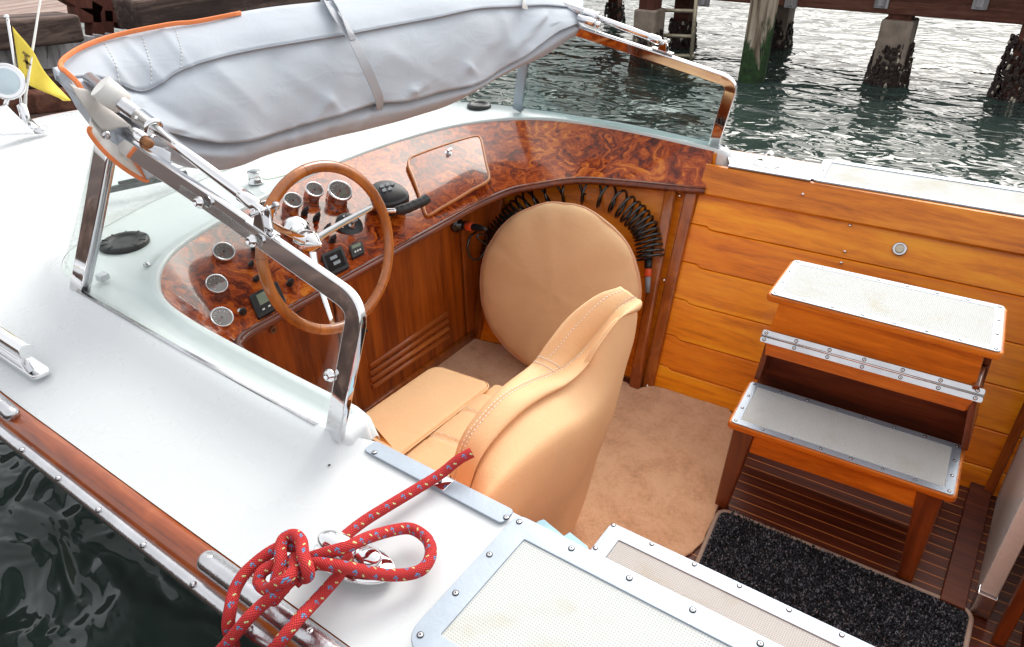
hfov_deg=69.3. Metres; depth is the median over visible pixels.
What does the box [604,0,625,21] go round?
piling
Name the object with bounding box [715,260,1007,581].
boarding steps
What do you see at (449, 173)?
glovebox door
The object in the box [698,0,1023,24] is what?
pier
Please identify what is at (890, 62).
piling
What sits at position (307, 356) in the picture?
cabinet door
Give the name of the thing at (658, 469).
carpet
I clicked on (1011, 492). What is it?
cabin door
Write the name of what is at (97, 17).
timber brace
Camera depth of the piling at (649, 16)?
8.30 m
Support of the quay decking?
on the quay
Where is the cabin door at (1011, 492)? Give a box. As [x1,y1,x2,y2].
[977,435,1023,587]
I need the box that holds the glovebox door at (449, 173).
[407,135,489,216]
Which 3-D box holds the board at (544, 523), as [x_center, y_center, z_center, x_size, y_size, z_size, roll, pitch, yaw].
[0.060,0.559,1.830,0.093,0.012,0.180,20,38,30]
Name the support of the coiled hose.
on the motorboat
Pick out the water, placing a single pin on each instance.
(74, 572)
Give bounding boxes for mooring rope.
[216,447,473,646]
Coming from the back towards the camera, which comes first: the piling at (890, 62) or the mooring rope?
the piling at (890, 62)
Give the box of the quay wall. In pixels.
[0,0,329,118]
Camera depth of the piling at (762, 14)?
7.58 m
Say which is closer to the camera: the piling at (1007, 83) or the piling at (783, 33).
the piling at (1007, 83)
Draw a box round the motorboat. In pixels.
[0,0,1023,646]
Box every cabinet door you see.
[244,298,339,392]
[342,225,464,409]
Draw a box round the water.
[0,0,1023,646]
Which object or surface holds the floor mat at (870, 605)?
on the motorboat
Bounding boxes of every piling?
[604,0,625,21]
[629,0,665,67]
[667,0,696,48]
[738,0,778,83]
[771,5,795,48]
[863,14,918,86]
[987,25,1023,102]
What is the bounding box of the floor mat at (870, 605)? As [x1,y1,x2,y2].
[695,509,973,646]
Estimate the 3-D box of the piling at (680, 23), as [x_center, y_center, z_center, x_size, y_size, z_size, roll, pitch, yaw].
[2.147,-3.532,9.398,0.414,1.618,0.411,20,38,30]
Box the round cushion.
[480,202,641,366]
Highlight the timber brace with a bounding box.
[58,0,121,35]
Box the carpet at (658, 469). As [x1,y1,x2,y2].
[437,339,732,556]
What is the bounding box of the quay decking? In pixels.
[0,0,67,14]
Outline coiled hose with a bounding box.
[461,184,664,292]
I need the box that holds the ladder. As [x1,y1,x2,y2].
[663,0,697,61]
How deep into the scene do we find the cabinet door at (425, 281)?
3.17 m
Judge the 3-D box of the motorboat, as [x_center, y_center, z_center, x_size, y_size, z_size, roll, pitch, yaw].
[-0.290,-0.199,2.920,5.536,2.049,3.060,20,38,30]
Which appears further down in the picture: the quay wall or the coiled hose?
the coiled hose
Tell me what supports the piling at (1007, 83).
in the water
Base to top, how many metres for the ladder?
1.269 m
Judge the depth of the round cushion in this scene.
3.18 m

